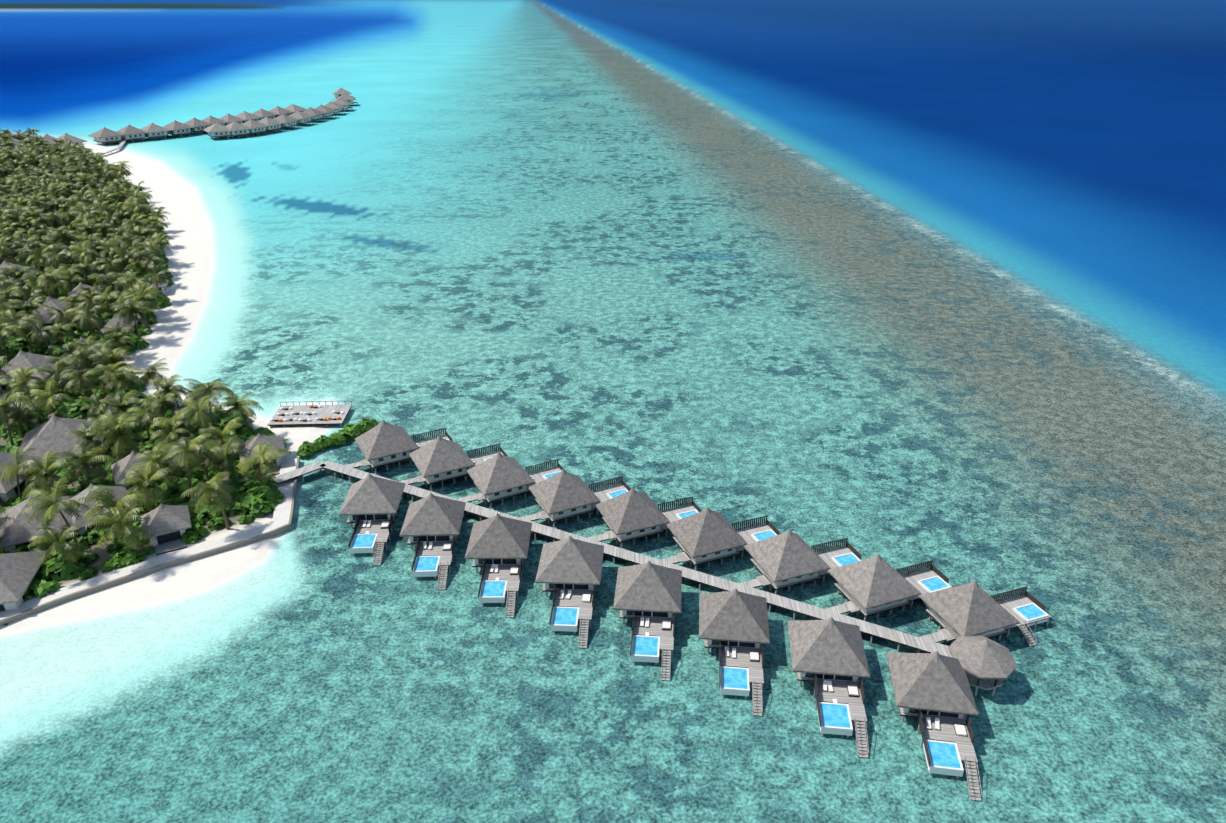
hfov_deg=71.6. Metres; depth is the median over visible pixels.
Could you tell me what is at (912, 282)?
sea
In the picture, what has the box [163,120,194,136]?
villa
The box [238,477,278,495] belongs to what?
bush
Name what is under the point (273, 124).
villa
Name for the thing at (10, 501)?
bush
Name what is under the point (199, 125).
villa
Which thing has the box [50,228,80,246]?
palm
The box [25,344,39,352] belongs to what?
bush
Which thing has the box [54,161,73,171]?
palm
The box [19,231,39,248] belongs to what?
palm
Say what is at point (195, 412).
palm
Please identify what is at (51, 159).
palm
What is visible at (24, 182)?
palm
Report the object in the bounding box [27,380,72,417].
palm
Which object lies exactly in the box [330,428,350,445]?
hedge
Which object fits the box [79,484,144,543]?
palm
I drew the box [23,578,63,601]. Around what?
bush
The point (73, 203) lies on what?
palm
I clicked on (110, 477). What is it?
bush
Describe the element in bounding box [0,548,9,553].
bush
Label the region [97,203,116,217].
palm
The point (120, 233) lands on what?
palm
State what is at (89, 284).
bush
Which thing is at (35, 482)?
bush
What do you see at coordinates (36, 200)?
palm
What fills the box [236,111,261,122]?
villa
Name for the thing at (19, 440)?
bush
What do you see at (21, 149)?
palm
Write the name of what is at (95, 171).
palm
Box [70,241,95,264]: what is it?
palm
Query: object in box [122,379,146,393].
bush
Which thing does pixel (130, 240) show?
palm
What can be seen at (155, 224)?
palm
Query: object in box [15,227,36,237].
palm
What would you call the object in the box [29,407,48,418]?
bush
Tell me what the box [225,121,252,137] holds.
villa
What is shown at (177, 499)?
bush
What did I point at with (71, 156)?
palm
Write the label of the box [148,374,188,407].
palm
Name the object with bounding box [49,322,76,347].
palm
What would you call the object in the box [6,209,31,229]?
palm
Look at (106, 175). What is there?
palm
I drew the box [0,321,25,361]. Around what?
palm
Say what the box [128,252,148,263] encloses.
palm
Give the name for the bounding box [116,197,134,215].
palm
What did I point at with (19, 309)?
bush
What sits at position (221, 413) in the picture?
bush
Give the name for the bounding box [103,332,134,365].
palm
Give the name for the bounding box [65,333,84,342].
bush
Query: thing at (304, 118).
villa
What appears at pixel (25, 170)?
palm
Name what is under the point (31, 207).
palm
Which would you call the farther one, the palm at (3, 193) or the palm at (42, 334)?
the palm at (3, 193)
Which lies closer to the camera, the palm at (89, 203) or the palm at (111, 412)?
the palm at (111, 412)
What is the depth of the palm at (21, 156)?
470.30 m
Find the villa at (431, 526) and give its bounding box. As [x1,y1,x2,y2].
[400,493,465,589]
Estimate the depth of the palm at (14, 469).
163.41 m
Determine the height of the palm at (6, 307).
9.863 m
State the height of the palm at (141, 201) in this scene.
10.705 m
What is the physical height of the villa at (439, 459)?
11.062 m
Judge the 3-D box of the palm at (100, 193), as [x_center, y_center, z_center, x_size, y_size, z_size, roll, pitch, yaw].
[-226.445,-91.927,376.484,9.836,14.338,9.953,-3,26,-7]
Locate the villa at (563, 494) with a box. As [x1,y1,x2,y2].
[528,469,630,526]
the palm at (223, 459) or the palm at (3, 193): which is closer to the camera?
the palm at (223, 459)
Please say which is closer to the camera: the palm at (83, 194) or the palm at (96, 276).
the palm at (96, 276)
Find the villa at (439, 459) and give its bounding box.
[409,436,507,489]
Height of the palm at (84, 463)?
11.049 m
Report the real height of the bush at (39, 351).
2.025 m
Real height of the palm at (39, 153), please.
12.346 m
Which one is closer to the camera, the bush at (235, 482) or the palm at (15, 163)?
the bush at (235, 482)
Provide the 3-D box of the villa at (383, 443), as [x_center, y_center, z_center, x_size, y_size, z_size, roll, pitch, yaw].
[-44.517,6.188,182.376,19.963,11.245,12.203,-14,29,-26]
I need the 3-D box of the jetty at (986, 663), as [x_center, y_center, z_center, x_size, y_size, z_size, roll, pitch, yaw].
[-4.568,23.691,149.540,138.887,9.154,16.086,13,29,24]
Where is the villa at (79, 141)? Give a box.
[57,133,86,146]
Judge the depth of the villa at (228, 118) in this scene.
632.22 m
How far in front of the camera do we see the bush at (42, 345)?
239.87 m
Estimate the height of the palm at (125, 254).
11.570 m
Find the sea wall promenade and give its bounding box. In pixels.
[0,456,299,626]
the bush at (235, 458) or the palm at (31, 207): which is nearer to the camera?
the bush at (235, 458)
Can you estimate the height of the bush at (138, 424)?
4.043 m
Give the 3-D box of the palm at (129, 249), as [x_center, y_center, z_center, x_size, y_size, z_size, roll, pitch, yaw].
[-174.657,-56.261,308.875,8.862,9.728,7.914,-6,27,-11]
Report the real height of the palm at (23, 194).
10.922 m
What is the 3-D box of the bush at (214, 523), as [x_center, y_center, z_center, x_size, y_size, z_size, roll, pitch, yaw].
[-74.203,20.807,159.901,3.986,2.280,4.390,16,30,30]
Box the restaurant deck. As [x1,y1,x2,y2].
[267,401,351,427]
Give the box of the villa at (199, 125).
[183,117,212,134]
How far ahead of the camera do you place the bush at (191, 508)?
162.19 m
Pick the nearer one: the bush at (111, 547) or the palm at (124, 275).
the bush at (111, 547)
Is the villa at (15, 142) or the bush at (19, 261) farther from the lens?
the villa at (15, 142)
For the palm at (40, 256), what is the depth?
294.51 m
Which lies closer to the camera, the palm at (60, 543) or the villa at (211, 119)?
the palm at (60, 543)
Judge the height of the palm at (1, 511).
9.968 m
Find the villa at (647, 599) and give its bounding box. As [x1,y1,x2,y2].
[613,561,681,680]
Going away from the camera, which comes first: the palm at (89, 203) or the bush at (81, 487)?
the bush at (81, 487)
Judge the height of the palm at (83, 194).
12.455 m
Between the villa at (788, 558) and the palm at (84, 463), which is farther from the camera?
the palm at (84, 463)
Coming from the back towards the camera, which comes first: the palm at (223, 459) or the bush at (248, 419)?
the bush at (248, 419)
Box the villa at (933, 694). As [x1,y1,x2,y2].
[886,651,981,800]
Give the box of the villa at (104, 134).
[88,127,124,145]
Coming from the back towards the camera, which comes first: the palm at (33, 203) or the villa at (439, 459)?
the palm at (33, 203)
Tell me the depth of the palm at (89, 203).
370.84 m
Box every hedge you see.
[294,448,312,457]
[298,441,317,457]
[314,435,334,451]
[329,435,341,445]
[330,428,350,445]
[343,423,363,439]
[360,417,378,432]
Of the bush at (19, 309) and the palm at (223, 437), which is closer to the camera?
the palm at (223, 437)
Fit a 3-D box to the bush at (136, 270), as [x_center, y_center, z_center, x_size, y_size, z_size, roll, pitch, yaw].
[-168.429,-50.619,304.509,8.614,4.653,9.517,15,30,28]
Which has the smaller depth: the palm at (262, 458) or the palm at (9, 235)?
the palm at (262, 458)
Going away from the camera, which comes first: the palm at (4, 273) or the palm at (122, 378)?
the palm at (122, 378)
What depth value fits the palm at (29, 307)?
245.79 m
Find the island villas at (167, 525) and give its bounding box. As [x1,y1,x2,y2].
[0,167,285,624]
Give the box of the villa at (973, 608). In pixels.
[919,580,1050,646]
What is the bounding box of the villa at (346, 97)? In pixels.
[336,93,357,103]
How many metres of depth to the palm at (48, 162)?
436.86 m
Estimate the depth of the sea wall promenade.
149.84 m
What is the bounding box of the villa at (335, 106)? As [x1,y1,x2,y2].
[324,101,344,113]
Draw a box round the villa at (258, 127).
[242,119,268,134]
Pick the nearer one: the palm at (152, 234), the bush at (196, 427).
the bush at (196, 427)
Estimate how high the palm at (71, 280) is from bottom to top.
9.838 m
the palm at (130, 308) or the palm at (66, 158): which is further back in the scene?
the palm at (66, 158)
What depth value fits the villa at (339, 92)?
807.74 m
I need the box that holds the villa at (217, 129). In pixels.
[203,122,230,139]
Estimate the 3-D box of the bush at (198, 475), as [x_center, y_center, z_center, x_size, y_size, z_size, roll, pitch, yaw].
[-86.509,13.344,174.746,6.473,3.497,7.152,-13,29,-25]
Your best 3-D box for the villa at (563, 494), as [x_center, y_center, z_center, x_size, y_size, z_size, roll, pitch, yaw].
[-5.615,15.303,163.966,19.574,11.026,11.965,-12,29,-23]
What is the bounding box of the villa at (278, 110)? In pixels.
[269,106,293,117]
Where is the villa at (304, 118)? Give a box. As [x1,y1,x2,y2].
[289,110,313,125]
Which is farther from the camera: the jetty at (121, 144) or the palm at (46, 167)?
the jetty at (121, 144)
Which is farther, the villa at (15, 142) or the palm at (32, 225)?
the villa at (15, 142)
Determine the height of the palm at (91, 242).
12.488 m
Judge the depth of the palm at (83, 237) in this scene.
316.71 m
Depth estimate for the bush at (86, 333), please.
246.82 m
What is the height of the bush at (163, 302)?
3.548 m
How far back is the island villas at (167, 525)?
160.09 m
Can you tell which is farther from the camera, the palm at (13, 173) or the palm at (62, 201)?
the palm at (13, 173)
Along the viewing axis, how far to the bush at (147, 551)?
151.91 m
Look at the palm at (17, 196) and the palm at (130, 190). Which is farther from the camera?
the palm at (130, 190)
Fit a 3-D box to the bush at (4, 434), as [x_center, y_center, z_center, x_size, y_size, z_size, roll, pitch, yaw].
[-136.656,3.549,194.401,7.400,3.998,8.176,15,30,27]
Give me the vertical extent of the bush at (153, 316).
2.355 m
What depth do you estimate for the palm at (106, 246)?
308.09 m
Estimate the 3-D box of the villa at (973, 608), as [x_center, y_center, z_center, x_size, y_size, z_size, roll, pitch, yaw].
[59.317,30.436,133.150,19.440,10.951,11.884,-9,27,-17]
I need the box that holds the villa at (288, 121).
[274,113,299,129]
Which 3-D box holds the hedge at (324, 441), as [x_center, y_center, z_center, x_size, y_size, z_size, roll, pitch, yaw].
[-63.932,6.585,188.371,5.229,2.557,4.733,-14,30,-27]
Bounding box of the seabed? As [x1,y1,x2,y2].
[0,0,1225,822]
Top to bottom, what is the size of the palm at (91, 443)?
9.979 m
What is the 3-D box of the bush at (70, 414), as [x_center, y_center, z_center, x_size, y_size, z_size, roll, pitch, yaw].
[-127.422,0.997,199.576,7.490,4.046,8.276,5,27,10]
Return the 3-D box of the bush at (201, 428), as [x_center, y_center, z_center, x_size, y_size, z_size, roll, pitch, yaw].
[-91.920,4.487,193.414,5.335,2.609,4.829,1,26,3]
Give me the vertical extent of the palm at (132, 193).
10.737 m
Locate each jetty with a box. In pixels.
[102,98,335,154]
[272,461,1017,695]
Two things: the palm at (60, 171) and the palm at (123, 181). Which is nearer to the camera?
the palm at (123, 181)
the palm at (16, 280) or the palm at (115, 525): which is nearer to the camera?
the palm at (115, 525)
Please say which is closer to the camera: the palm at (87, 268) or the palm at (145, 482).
the palm at (145, 482)
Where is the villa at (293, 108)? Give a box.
[284,104,306,113]
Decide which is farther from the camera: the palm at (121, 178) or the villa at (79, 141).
the villa at (79, 141)
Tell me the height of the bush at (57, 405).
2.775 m
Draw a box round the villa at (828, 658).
[788,617,869,757]
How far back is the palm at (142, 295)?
251.19 m
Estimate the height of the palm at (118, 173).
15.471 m
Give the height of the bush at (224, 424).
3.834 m
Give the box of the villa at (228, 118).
[219,113,246,125]
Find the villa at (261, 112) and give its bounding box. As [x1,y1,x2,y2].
[252,108,277,119]
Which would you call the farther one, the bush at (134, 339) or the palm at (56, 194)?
the palm at (56, 194)
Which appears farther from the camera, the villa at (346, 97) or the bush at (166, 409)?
the villa at (346, 97)
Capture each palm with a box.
[0,133,18,141]
[0,136,11,144]
[0,140,15,149]
[0,146,13,166]
[0,147,22,168]
[0,159,10,178]
[0,163,15,176]
[0,177,11,188]
[0,185,12,192]
[0,188,17,202]
[0,195,8,207]
[0,204,13,211]
[0,208,22,228]
[0,209,15,240]
[0,220,21,240]
[0,227,11,244]
[0,228,25,257]
[0,236,15,262]
[0,250,16,263]
[0,265,18,285]
[0,265,37,294]
[0,275,12,287]
[0,278,23,299]
[0,281,18,308]
[0,287,26,308]
[0,301,17,323]
[0,309,36,353]
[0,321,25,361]
[0,356,11,374]
[0,376,13,412]
[0,392,38,445]
[0,446,41,498]
[0,509,14,540]
[2,372,48,418]
[2,402,41,436]
[5,313,43,343]
[6,169,18,176]
[6,173,28,187]
[6,196,32,212]
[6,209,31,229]
[7,160,28,172]
[7,174,30,188]
[7,365,43,393]
[8,193,26,205]
[8,390,43,429]
[9,178,33,189]
[9,185,32,195]
[9,192,31,200]
[9,237,38,263]
[9,296,47,331]
[11,237,37,247]
[12,203,29,222]
[13,129,27,139]
[14,164,35,177]
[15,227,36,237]
[17,148,26,163]
[17,285,46,303]
[18,151,27,160]
[18,205,38,212]
[18,207,46,231]
[18,241,42,267]
[18,450,78,498]
[19,217,39,231]
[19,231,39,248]
[19,321,60,356]
[19,477,88,549]
[20,138,35,144]
[22,153,41,167]
[22,274,46,298]
[23,141,40,150]
[23,147,39,167]
[24,127,40,137]
[24,195,45,212]
[26,151,45,166]
[26,179,39,191]
[26,195,45,208]
[26,211,55,229]
[26,235,54,257]
[26,247,52,271]
[27,175,46,185]
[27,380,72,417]
[28,144,44,151]
[28,523,92,563]
[30,169,51,179]
[30,269,70,297]
[31,135,48,148]
[31,187,47,208]
[34,150,50,158]
[34,178,54,188]
[34,266,64,295]
[35,183,55,194]
[35,361,77,395]
[36,162,56,177]
[36,225,53,243]
[37,161,58,173]
[38,228,64,244]
[38,242,66,270]
[39,155,59,174]
[39,201,60,214]
[39,210,70,228]
[41,277,68,297]
[42,149,57,157]
[42,195,58,211]
[43,229,61,243]
[44,173,63,193]
[44,244,72,270]
[44,353,76,376]
[45,187,66,207]
[45,307,80,336]
[46,226,67,241]
[48,183,71,196]
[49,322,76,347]
[49,343,84,369]
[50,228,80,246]
[51,137,67,146]
[51,146,66,157]
[52,166,75,175]
[52,196,71,210]
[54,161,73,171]
[54,273,87,293]
[54,446,116,487]
[55,152,74,164]
[55,267,85,289]
[57,173,72,187]
[57,182,74,196]
[58,291,91,318]
[59,153,77,167]
[59,197,81,217]
[59,209,80,228]
[59,264,83,281]
[59,368,104,398]
[60,244,85,276]
[60,343,104,386]
[61,156,72,163]
[62,139,74,150]
[64,174,78,193]
[65,197,87,207]
[65,306,89,327]
[66,143,83,153]
[66,240,99,277]
[66,418,109,462]
[67,182,82,193]
[68,161,90,181]
[68,335,104,373]
[69,255,105,285]
[70,144,84,154]
[70,184,91,193]
[70,189,93,203]
[70,212,95,231]
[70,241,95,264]
[71,203,99,216]
[71,305,105,338]
[72,293,110,325]
[73,172,87,184]
[73,206,99,222]
[74,151,96,174]
[75,149,97,167]
[75,152,90,164]
[75,173,95,187]
[75,220,103,234]
[76,233,101,245]
[77,218,98,233]
[77,234,103,262]
[77,286,103,300]
[79,392,117,419]
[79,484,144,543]
[83,228,103,243]
[83,361,135,395]
[84,173,99,182]
[84,197,98,207]
[85,182,103,189]
[85,503,156,551]
[86,187,109,203]
[86,411,144,458]
[87,407,136,446]
[88,153,103,162]
[88,186,116,207]
[88,272,117,289]
[88,343,128,374]
[89,162,109,179]
[89,176,107,187]
[89,346,131,375]
[90,167,101,178]
[90,221,113,241]
[91,200,113,228]
[92,192,113,217]
[92,291,125,315]
[94,236,123,260]
[95,239,121,262]
[96,210,123,228]
[96,257,125,273]
[96,274,129,297]
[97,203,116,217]
[97,258,125,275]
[98,166,115,177]
[99,389,141,419]
[101,162,119,183]
[101,322,132,340]
[102,286,119,310]
[102,325,137,347]
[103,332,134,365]
[103,368,139,393]
[105,237,123,253]
[106,178,129,201]
[107,163,132,183]
[107,190,121,207]
[108,177,126,199]
[108,183,128,200]
[108,227,131,247]
[108,294,133,315]
[111,301,154,337]
[112,279,139,317]
[113,211,131,225]
[113,247,138,270]
[114,276,141,298]
[116,161,130,175]
[116,179,131,183]
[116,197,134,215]
[116,245,137,266]
[117,272,137,285]
[118,196,139,218]
[118,460,179,510]
[119,271,151,289]
[120,190,138,201]
[120,213,146,228]
[120,235,140,249]
[121,282,163,327]
[122,188,139,194]
[122,198,149,227]
[124,225,154,245]
[125,192,150,214]
[126,259,150,277]
[126,398,165,440]
[128,241,158,272]
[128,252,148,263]
[129,358,168,390]
[129,440,183,498]
[130,181,144,191]
[132,286,164,318]
[134,228,158,238]
[134,250,165,271]
[135,234,163,247]
[137,392,182,417]
[138,191,152,203]
[138,238,162,255]
[141,215,164,227]
[142,206,157,218]
[143,219,167,230]
[144,232,174,263]
[144,443,183,475]
[145,264,173,296]
[148,207,169,221]
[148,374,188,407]
[149,409,199,441]
[150,418,189,447]
[154,380,186,416]
[163,433,220,499]
[170,382,220,416]
[178,395,221,442]
[180,471,237,529]
[183,378,232,427]
[186,440,225,480]
[199,417,244,453]
[205,435,249,480]
[210,391,262,428]
[237,443,291,484]
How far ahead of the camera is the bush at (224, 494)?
167.41 m
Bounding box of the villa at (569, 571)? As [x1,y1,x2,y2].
[535,536,603,647]
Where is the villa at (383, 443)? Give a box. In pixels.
[355,420,452,472]
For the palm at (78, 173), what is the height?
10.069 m
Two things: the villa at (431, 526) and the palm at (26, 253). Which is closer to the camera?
the villa at (431, 526)
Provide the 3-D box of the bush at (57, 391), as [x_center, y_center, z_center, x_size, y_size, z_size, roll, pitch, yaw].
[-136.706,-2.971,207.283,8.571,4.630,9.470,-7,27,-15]
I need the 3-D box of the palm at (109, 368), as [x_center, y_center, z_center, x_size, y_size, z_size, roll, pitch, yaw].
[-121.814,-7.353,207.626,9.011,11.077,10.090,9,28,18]
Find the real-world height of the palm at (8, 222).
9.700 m
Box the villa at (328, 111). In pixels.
[315,104,335,118]
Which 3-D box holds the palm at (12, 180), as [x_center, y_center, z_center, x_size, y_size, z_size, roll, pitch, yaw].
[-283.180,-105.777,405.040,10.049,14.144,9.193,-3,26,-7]
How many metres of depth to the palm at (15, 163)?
456.85 m
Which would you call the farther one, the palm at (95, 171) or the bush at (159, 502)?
the palm at (95, 171)
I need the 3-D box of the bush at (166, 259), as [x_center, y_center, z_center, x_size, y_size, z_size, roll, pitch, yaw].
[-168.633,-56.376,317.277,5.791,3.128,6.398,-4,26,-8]
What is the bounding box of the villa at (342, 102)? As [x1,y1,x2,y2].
[334,97,352,110]
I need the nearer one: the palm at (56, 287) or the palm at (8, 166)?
the palm at (56, 287)
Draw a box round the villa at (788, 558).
[744,529,861,594]
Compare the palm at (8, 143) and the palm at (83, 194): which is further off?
the palm at (8, 143)
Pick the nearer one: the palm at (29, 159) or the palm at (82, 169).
the palm at (82, 169)
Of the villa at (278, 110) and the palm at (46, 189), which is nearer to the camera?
the palm at (46, 189)
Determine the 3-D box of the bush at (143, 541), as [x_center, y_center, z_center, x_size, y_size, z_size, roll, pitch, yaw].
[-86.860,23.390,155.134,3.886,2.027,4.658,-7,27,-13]
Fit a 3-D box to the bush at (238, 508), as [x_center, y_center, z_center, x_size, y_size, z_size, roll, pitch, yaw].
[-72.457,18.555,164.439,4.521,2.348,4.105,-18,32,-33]
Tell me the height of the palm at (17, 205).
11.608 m
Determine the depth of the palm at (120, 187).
390.94 m
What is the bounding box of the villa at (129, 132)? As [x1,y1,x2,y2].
[116,125,145,142]
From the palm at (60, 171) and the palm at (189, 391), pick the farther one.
the palm at (60, 171)
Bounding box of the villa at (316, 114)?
[303,107,325,121]
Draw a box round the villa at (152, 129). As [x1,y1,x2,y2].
[141,122,170,140]
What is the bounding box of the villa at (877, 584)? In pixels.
[828,553,951,620]
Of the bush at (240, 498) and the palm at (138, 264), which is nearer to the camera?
the bush at (240, 498)
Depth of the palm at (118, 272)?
292.24 m
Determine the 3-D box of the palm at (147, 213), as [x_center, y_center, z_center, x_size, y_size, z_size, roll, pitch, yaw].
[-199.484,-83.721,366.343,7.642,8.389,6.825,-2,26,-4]
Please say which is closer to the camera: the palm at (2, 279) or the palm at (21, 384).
the palm at (21, 384)
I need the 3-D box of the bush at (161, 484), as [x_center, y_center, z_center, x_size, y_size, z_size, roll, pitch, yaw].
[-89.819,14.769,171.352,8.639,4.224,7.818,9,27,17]
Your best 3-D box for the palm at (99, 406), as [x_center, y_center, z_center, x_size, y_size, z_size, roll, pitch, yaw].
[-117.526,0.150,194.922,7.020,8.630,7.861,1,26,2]
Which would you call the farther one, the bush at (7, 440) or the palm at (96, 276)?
the palm at (96, 276)
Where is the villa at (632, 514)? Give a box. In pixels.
[596,488,701,547]
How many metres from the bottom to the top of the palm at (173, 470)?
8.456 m
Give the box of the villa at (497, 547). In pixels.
[465,513,531,617]
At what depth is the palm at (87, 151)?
475.48 m
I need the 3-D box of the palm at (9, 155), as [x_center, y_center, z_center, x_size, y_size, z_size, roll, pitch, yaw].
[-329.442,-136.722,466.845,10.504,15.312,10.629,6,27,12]
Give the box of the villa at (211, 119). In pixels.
[202,115,226,125]
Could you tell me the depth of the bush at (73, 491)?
169.50 m
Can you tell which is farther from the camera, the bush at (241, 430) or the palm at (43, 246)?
the palm at (43, 246)
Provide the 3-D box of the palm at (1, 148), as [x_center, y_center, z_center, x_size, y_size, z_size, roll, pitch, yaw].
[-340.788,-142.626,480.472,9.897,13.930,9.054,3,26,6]
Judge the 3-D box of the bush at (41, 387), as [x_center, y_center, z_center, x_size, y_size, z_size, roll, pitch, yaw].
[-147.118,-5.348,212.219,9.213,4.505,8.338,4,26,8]
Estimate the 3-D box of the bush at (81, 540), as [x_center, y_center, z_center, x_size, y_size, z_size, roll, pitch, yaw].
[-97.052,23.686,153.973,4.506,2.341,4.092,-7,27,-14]
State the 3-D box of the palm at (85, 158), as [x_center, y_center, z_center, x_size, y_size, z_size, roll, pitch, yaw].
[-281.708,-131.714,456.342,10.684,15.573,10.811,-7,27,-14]
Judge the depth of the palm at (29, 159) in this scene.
463.82 m
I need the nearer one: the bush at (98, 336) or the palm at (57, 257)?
the bush at (98, 336)
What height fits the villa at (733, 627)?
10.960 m
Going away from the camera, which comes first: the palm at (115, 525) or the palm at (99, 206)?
the palm at (115, 525)
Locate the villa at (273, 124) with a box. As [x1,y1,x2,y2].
[257,116,284,132]
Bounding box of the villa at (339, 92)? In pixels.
[333,87,352,97]
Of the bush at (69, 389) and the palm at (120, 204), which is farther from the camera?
the palm at (120, 204)
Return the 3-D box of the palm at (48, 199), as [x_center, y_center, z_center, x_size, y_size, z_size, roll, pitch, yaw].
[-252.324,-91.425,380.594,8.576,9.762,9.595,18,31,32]
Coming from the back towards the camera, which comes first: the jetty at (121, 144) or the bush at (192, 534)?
the jetty at (121, 144)
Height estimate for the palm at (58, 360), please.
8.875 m
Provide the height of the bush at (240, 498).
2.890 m
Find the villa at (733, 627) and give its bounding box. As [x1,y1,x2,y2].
[699,588,769,715]
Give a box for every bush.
[0,352,14,366]
[0,418,34,439]
[0,444,17,453]
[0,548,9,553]
[1,335,30,352]
[2,246,19,257]
[4,433,24,445]
[6,497,17,505]
[6,497,27,508]
[8,381,44,396]
[9,347,25,355]
[10,436,23,445]
[12,304,25,312]
[12,541,47,552]
[13,257,32,264]
[17,485,35,497]
[23,486,72,499]
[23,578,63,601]
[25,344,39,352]
[27,477,42,490]
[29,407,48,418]
[33,349,46,354]
[34,550,58,578]
[35,417,48,424]
[36,335,64,348]
[37,388,63,407]
[38,548,88,581]
[43,347,63,356]
[44,401,59,412]
[52,385,80,395]
[53,456,90,480]
[54,397,93,415]
[55,406,85,418]
[57,390,83,402]
[64,322,91,333]
[65,224,79,230]
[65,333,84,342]
[67,373,93,388]
[67,535,87,548]
[70,486,79,495]
[72,327,95,336]
[75,477,110,494]
[76,279,96,286]
[77,475,93,483]
[79,566,97,580]
[81,386,101,397]
[82,526,109,544]
[85,553,99,563]
[86,389,111,399]
[91,399,118,417]
[91,462,105,476]
[92,312,112,319]
[94,333,104,339]
[95,319,110,328]
[100,334,112,341]
[100,450,130,473]
[101,559,114,571]
[106,474,113,479]
[106,541,125,553]
[108,480,122,485]
[109,545,146,568]
[110,335,138,352]
[110,445,125,453]
[111,386,122,394]
[111,534,126,541]
[116,390,146,409]
[118,260,128,266]
[121,348,135,354]
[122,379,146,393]
[126,417,152,433]
[126,533,147,546]
[127,400,160,416]
[127,519,141,533]
[128,338,148,349]
[128,498,156,525]
[129,426,140,440]
[130,266,140,272]
[131,439,161,452]
[133,327,152,335]
[136,397,168,412]
[137,424,163,442]
[139,472,179,497]
[140,547,155,555]
[142,312,156,319]
[146,318,157,324]
[152,297,171,308]
[154,230,167,237]
[154,493,170,506]
[156,256,168,263]
[157,268,172,278]
[162,410,174,417]
[163,276,173,285]
[163,477,203,500]
[165,493,186,504]
[178,467,205,482]
[179,498,207,515]
[180,522,208,543]
[186,433,215,457]
[190,413,223,432]
[190,514,203,524]
[196,487,230,505]
[196,505,227,523]
[197,425,211,433]
[202,465,223,481]
[206,516,230,530]
[213,407,223,416]
[217,408,237,417]
[219,416,251,430]
[225,478,248,490]
[226,423,254,445]
[226,452,239,465]
[226,460,252,479]
[227,501,247,515]
[230,412,253,420]
[230,485,245,500]
[235,433,255,451]
[236,490,246,502]
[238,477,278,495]
[238,514,254,523]
[241,486,284,517]
[245,465,264,479]
[252,426,273,435]
[261,432,287,446]
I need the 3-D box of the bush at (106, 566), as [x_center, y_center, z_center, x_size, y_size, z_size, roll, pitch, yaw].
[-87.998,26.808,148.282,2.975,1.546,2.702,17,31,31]
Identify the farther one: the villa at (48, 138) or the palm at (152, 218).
the villa at (48, 138)
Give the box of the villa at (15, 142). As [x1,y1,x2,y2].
[4,137,20,149]
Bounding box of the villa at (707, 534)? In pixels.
[666,507,779,570]
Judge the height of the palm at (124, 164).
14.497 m
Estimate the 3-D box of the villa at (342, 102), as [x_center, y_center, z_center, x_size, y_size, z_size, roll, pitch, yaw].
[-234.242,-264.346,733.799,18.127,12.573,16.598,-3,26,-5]
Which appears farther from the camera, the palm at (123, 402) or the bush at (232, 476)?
the palm at (123, 402)
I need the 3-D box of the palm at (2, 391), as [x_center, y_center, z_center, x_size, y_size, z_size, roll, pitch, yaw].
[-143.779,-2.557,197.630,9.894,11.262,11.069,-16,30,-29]
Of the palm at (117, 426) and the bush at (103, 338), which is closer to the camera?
the palm at (117, 426)
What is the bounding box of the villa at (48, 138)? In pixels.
[42,134,57,145]
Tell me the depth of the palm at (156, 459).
164.12 m
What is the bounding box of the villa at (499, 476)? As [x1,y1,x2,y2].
[467,452,566,507]
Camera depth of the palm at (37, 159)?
466.49 m
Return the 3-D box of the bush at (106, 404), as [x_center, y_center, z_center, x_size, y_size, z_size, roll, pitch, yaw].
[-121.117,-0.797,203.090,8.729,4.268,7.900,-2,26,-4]
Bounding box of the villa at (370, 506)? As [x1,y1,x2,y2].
[339,473,404,564]
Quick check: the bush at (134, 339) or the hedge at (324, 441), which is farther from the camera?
the bush at (134, 339)
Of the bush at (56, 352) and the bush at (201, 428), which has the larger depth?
the bush at (56, 352)

